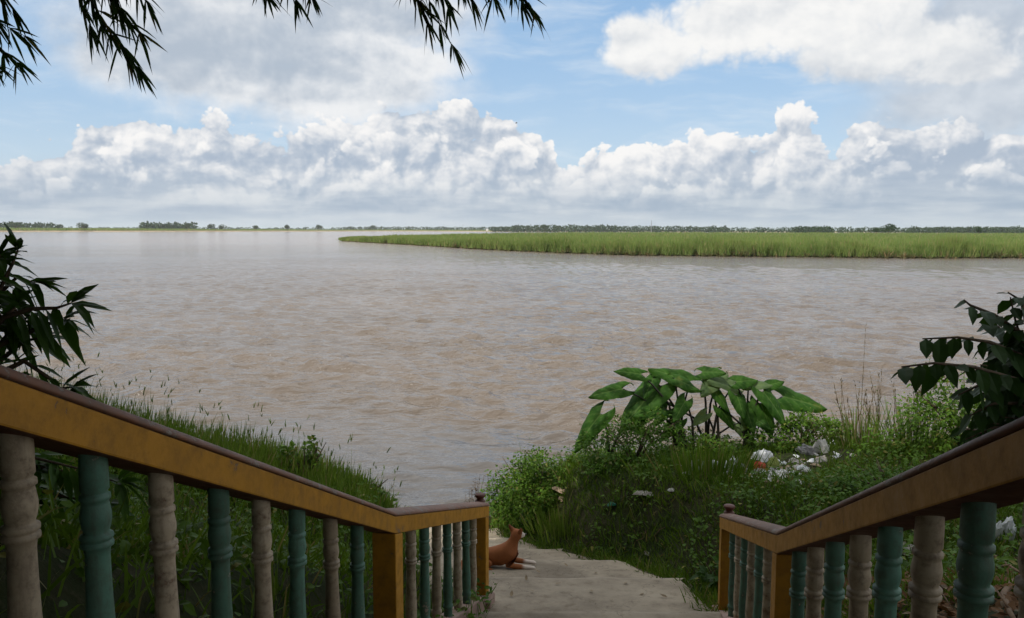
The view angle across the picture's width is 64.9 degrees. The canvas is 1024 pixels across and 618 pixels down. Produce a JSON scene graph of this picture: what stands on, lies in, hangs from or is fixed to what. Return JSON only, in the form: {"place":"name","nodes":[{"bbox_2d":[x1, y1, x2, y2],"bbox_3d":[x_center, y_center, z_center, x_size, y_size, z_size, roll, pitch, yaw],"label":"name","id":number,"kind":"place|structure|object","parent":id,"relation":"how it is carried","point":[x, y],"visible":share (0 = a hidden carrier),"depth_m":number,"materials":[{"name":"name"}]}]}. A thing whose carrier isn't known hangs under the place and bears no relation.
{"place":"outdoors","nodes":[
{"label":"outdoors","id":0,"kind":"place"},
{"bbox_2d":[0,227,529,230],"bbox_3d":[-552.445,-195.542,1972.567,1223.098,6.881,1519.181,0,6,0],"label":"field","id":1,"kind":"structure","parent":0,"point":[88,229],"depth_m":1556.61,"materials":[{"name":"green plant"}]},
{"bbox_2d":[0,229,937,232],"bbox_3d":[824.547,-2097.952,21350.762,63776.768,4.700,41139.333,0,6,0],"label":"bank","id":2,"kind":"structure","parent":0,"point":[269,231],"depth_m":1628.94,"materials":[{"name":"green plant"}]},
{"bbox_2d":[6,222,23,227],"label":"tree","id":3,"kind":"object","parent":2,"relation":"on","point":[14,225],"visible":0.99,"depth_m":1353.12,"materials":[{"name":"green plant"}]},
{"bbox_2d":[76,223,87,228],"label":"house","id":4,"kind":"structure","parent":2,"relation":"on","point":[83,225],"depth_m":1370.71,"materials":[{"name":"grey"}]},
{"bbox_2d":[182,223,190,228],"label":"tree","id":5,"kind":"object","parent":2,"relation":"on","point":[186,225],"visible":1,"depth_m":1566.58,"materials":[{"name":"green plant"}]},
{"bbox_2d":[0,221,1023,232],"bbox_3d":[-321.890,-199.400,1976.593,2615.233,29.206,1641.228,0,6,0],"label":"distant woods","id":6,"kind":"object","parent":2,"relation":"on","point":[614,228],"visible":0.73,"depth_m":1708.21,"materials":[{"name":"green plant"}]},
{"bbox_2d":[0,424,1022,617],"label":"bank ground","id":7,"kind":"structure","parent":0,"point":[72,595],"depth_m":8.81,"materials":[{"name":"green plant"}]},
{"bbox_2d":[0,0,49,93],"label":"bamboo","id":8,"kind":"object","parent":7,"relation":"on","point":[19,65],"visible":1,"depth_m":4.28,"materials":[{"name":"green plant"}]},
{"bbox_2d":[0,222,147,547],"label":"shrub","id":9,"kind":"object","parent":7,"relation":"on","point":[18,331],"visible":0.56,"depth_m":3.62,"materials":[{"name":"green plant"}]},
{"bbox_2d":[78,0,166,96],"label":"bamboo","id":10,"kind":"object","parent":7,"relation":"on","point":[117,10],"visible":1,"depth_m":4.27,"materials":[{"name":"green plant"}]},
{"bbox_2d":[2,352,419,572],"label":"tall grass","id":11,"kind":"structure","parent":7,"relation":"on","point":[242,446],"depth_m":9.21,"materials":[{"name":"green plant"}]},
{"bbox_2d":[252,0,329,32],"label":"bamboo","id":12,"kind":"object","parent":7,"relation":"on","point":[297,4],"visible":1,"depth_m":4.64,"materials":[{"name":"green plant"}]},
{"bbox_2d":[274,435,325,478],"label":"bush","id":13,"kind":"object","parent":7,"relation":"on","point":[292,453],"visible":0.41,"depth_m":9.06,"materials":[{"name":"green plant"}]},
{"bbox_2d":[344,462,391,499],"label":"bush","id":14,"kind":"object","parent":7,"relation":"on","point":[372,486],"visible":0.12,"depth_m":9.55,"materials":[{"name":"green plant"}]},
{"bbox_2d":[394,0,471,78],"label":"bamboo","id":15,"kind":"object","parent":7,"relation":"on","point":[422,7],"visible":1,"depth_m":4.64,"materials":[{"name":"green plant"}]},
{"bbox_2d":[465,474,507,532],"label":"dry weed","id":16,"kind":"object","parent":7,"relation":"on","point":[469,493],"visible":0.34,"depth_m":12.87,"materials":[{"name":"green plant"}]},
{"bbox_2d":[458,0,545,37],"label":"bamboo","id":17,"kind":"object","parent":7,"relation":"on","point":[526,8],"visible":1,"depth_m":4.65,"materials":[{"name":"green plant"}]},
{"bbox_2d":[0,430,1023,617],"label":"ground cover","id":18,"kind":"object","parent":7,"relation":"on","point":[241,541],"visible":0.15,"depth_m":6.78,"materials":[{"name":"green plant"}]},
{"bbox_2d":[480,435,566,531],"bbox_3d":[0.353,2.603,12.328,1.737,1.366,1.454,-3,6,-25],"label":"bush","id":19,"kind":"object","parent":7,"relation":"on","point":[525,476],"visible":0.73,"depth_m":12.11,"materials":[{"name":"green plant"}]},
{"bbox_2d":[509,497,584,542],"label":"grass tuft","id":20,"kind":"object","parent":7,"relation":"on","point":[556,519],"visible":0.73,"depth_m":11.16,"materials":[{"name":"green plant"}]},
{"bbox_2d":[552,486,564,493],"bbox_3d":[0.715,2.667,11.890,0.269,0.077,0.255,18,-10,31],"label":"paper","id":21,"kind":"object","parent":7,"relation":"on","point":[556,488],"visible":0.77,"depth_m":11.84,"materials":[{"name":"beige paper"}]},
{"bbox_2d":[574,400,646,453],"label":"elephant ear plant","id":22,"kind":"object","parent":7,"relation":"on","point":[590,425],"visible":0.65,"depth_m":11.78,"materials":[{"name":"green plant"}]},
{"bbox_2d":[571,404,692,475],"bbox_3d":[1.743,1.828,11.518,1.768,1.005,1.493,0,6,0],"label":"bush","id":23,"kind":"object","parent":7,"relation":"on","point":[650,432],"visible":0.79,"depth_m":11.38,"materials":[{"name":"green plant"}]},
{"bbox_2d":[633,490,652,495],"bbox_3d":[1.708,2.366,10.372,0.211,0.061,0.296,11,-13,-41],"label":"paper","id":24,"kind":"object","parent":7,"relation":"on","point":[637,492],"visible":0.95,"depth_m":10.34,"materials":[{"name":"white paper"}]},
{"bbox_2d":[588,367,704,449],"bbox_3d":[1.995,1.558,11.894,1.750,1.424,0.686,0,6,0],"label":"elephant ear plant","id":25,"kind":"object","parent":7,"relation":"on","point":[652,391],"visible":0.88,"depth_m":11.82,"materials":[{"name":"green plant"}]},
{"bbox_2d":[653,426,742,461],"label":"bush","id":26,"kind":"object","parent":7,"relation":"on","point":[705,439],"visible":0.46,"depth_m":11.82,"materials":[{"name":"green plant"}]},
{"bbox_2d":[618,436,786,492],"bbox_3d":[2.595,1.931,10.370,2.107,0.543,1.480,-3,6,-28],"label":"grass tuft","id":27,"kind":"object","parent":7,"relation":"on","point":[704,461],"visible":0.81,"depth_m":10.41,"materials":[{"name":"green plant"}]},
{"bbox_2d":[688,555,718,594],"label":"bush","id":28,"kind":"object","parent":7,"relation":"on","point":[711,576],"visible":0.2,"depth_m":8.10,"materials":[{"name":"green plant"}]},
{"bbox_2d":[670,366,750,450],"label":"elephant ear plant","id":29,"kind":"object","parent":7,"relation":"on","point":[715,379],"visible":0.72,"depth_m":12.04,"materials":[{"name":"green plant"}]},
{"bbox_2d":[753,461,765,468],"bbox_3d":[3.261,2.058,10.662,0.240,0.098,0.193,2,12,17],"label":"wrapper","id":30,"kind":"object","parent":7,"relation":"on","point":[761,463],"visible":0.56,"depth_m":10.62,"materials":[{"name":"red plastic"}]},
{"bbox_2d":[751,448,773,461],"bbox_3d":[3.481,2.013,11.164,0.276,0.151,0.323,-5,8,-45],"label":"plastic bag","id":31,"kind":"object","parent":7,"relation":"on","point":[766,453],"visible":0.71,"depth_m":11.09,"materials":[{"name":"white plastic"}]},
{"bbox_2d":[713,375,826,448],"bbox_3d":[3.905,1.606,11.953,1.761,1.233,0.575,-1,6,-10],"label":"elephant ear plant","id":32,"kind":"object","parent":7,"relation":"on","point":[753,412],"visible":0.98,"depth_m":11.90,"materials":[{"name":"green plant"}]},
{"bbox_2d":[767,456,779,466],"bbox_3d":[3.445,2.011,10.630,0.178,0.144,0.182,-1,1,0],"label":"plastic bag","id":33,"kind":"object","parent":7,"relation":"on","point":[775,462],"visible":0.76,"depth_m":10.58,"materials":[{"name":"green plastic"}]},
{"bbox_2d":[769,469,786,478],"bbox_3d":[3.324,2.055,10.055,0.265,0.089,0.442,-19,-2,5],"label":"plastic sheet","id":34,"kind":"object","parent":7,"relation":"on","point":[776,471],"visible":0.36,"depth_m":10.05,"materials":[{"name":"white plastic"}]},
{"bbox_2d":[737,407,857,453],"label":"bush","id":35,"kind":"object","parent":7,"relation":"on","point":[789,428],"visible":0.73,"depth_m":11.70,"materials":[{"name":"green plant"}]},
{"bbox_2d":[796,464,808,469],"bbox_3d":[3.773,2.052,10.495,0.202,0.035,0.155,-4,13,-10],"label":"litter scrap","id":36,"kind":"object","parent":7,"relation":"on","point":[802,466],"visible":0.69,"depth_m":10.46,"materials":[{"name":"white plastic"}]},
{"bbox_2d":[795,444,817,455],"bbox_3d":[4.154,1.976,11.238,0.190,0.099,0.395,-22,30,-23],"label":"plastic sheet","id":37,"kind":"object","parent":7,"relation":"on","point":[805,449],"visible":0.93,"depth_m":11.25,"materials":[{"name":"grey plastic"}]},
{"bbox_2d":[815,456,826,461],"bbox_3d":[4.211,2.028,10.889,0.138,0.038,0.206,-12,18,-31],"label":"litter scrap","id":38,"kind":"object","parent":7,"relation":"on","point":[822,458],"visible":0.72,"depth_m":10.89,"materials":[{"name":"white plastic"}]},
{"bbox_2d":[813,439,829,452],"bbox_3d":[4.327,1.907,11.257,0.290,0.187,0.227,-8,16,-4],"label":"plastic bag","id":39,"kind":"object","parent":7,"relation":"on","point":[823,444],"visible":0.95,"depth_m":11.22,"materials":[{"name":"white plastic"}]},
{"bbox_2d":[787,323,919,451],"bbox_3d":[4.950,1.108,11.552,1.903,1.854,1.216,0,6,0],"label":"grass tuft","id":40,"kind":"object","parent":7,"relation":"on","point":[862,432],"visible":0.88,"depth_m":11.48,"materials":[{"name":"green plant"}]},
{"bbox_2d":[817,449,920,503],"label":"bush","id":41,"kind":"object","parent":7,"relation":"on","point":[847,480],"visible":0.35,"depth_m":8.84,"materials":[{"name":"green plant"}]},
{"bbox_2d":[833,380,960,450],"bbox_3d":[5.656,1.395,11.402,2.088,1.244,1.190,2,6,18],"label":"grass tuft","id":42,"kind":"object","parent":7,"relation":"on","point":[897,423],"visible":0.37,"depth_m":11.40,"materials":[{"name":"green plant"}]},
{"bbox_2d":[902,542,913,555],"bbox_3d":[3.597,2.181,7.332,0.269,0.110,0.170,16,-5,-3],"label":"paper","id":43,"kind":"object","parent":7,"relation":"on","point":[911,546],"visible":0.24,"depth_m":7.27,"materials":[{"name":"white paper"}]},
{"bbox_2d":[804,567,1019,617],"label":"dead leaves","id":44,"kind":"object","parent":7,"relation":"on","point":[1013,604],"visible":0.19,"depth_m":5.13,"materials":[{"name":"brown plant"}]},
{"bbox_2d":[848,353,985,459],"bbox_3d":[5.947,1.304,10.786,2.736,1.480,1.745,0,6,0],"label":"bush","id":45,"kind":"object","parent":7,"relation":"on","point":[950,415],"visible":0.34,"depth_m":10.73,"materials":[{"name":"green plant"}]},
{"bbox_2d":[942,581,956,610],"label":"dry branch","id":46,"kind":"object","parent":7,"relation":"on","point":[943,595],"visible":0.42,"depth_m":5.07,"materials":[{"name":"brown wood"}]},
{"bbox_2d":[891,292,1023,443],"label":"shrub","id":47,"kind":"object","parent":7,"relation":"on","point":[997,377],"visible":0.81,"depth_m":4.58,"materials":[{"name":"green plant"}]},
{"bbox_2d":[955,407,977,444],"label":"bush","id":48,"kind":"object","parent":7,"relation":"on","point":[957,437],"visible":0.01,"depth_m":10.10,"materials":[{"name":"green plant"}]},
{"bbox_2d":[995,516,1015,540],"bbox_3d":[4.640,2.041,7.528,0.269,0.231,0.198,0,18,-26],"label":"plastic bag","id":49,"kind":"object","parent":7,"relation":"on","point":[1008,523],"visible":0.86,"depth_m":7.49,"materials":[{"name":"white plastic"}]},
{"bbox_2d":[994,578,1017,617],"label":"dry branch","id":50,"kind":"object","parent":7,"relation":"on","point":[1005,590],"visible":0.74,"depth_m":4.51,"materials":[{"name":"brown wood"}]},
{"bbox_2d":[993,555,1019,572],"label":"dry branch","id":51,"kind":"object","parent":7,"relation":"on","point":[1010,566],"visible":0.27,"depth_m":6.23,"materials":[{"name":"brown wood"}]},
{"bbox_2d":[0,231,1023,517],"bbox_3d":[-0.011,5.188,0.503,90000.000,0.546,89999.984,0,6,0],"label":"river water","id":52,"kind":"structure","parent":0,"point":[448,375],"depth_m":41.09,"materials":[{"name":"brown liquid"}]},
{"bbox_2d":[0,0,1023,230],"label":"sky","id":53,"kind":"structure","parent":0,"point":[750,114],"materials":[{"name":"blue"}]},
{"bbox_2d":[416,523,720,617],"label":"path","id":54,"kind":"structure","parent":0,"point":[547,597],"depth_m":8.16,"materials":[{"name":"concrete"}]},
{"bbox_2d":[0,365,494,617],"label":"balustrade","id":55,"kind":"object","parent":54,"relation":"on","point":[96,438],"visible":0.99,"depth_m":2.56,"materials":[{"name":"paint"}]},
{"bbox_2d":[417,567,496,617],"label":"weeds","id":56,"kind":"object","parent":54,"relation":"on","point":[474,597],"visible":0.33,"depth_m":7.13,"materials":[{"name":"green plant"}]},
{"bbox_2d":[461,524,535,569],"bbox_3d":[-0.167,2.774,9.450,0.906,0.486,0.380,0,6,-6],"label":"dog","id":57,"kind":"object","parent":54,"relation":"on","point":[506,553],"visible":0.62,"depth_m":9.36},
{"bbox_2d":[712,416,1023,617],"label":"balustrade","id":58,"kind":"object","parent":54,"relation":"on","point":[768,570],"visible":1,"depth_m":2.61,"materials":[{"name":"paint"}]},
{"bbox_2d":[338,228,1023,257],"bbox_3d":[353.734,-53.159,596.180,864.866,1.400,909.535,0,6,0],"label":"island ground","id":59,"kind":"structure","parent":0,"point":[715,255],"depth_m":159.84,"materials":[{"name":"green plant"}]},
{"bbox_2d":[348,237,1023,258],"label":"waterline reeds","id":60,"kind":"object","parent":59,"relation":"on","point":[904,255],"visible":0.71,"depth_m":158.40,"materials":[{"name":"green plant"}]},
{"bbox_2d":[880,224,896,232],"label":"tree","id":61,"kind":"object","parent":59,"relation":"on","point":[892,227],"visible":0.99,"depth_m":630.71,"materials":[{"name":"green plant"}]}
]}

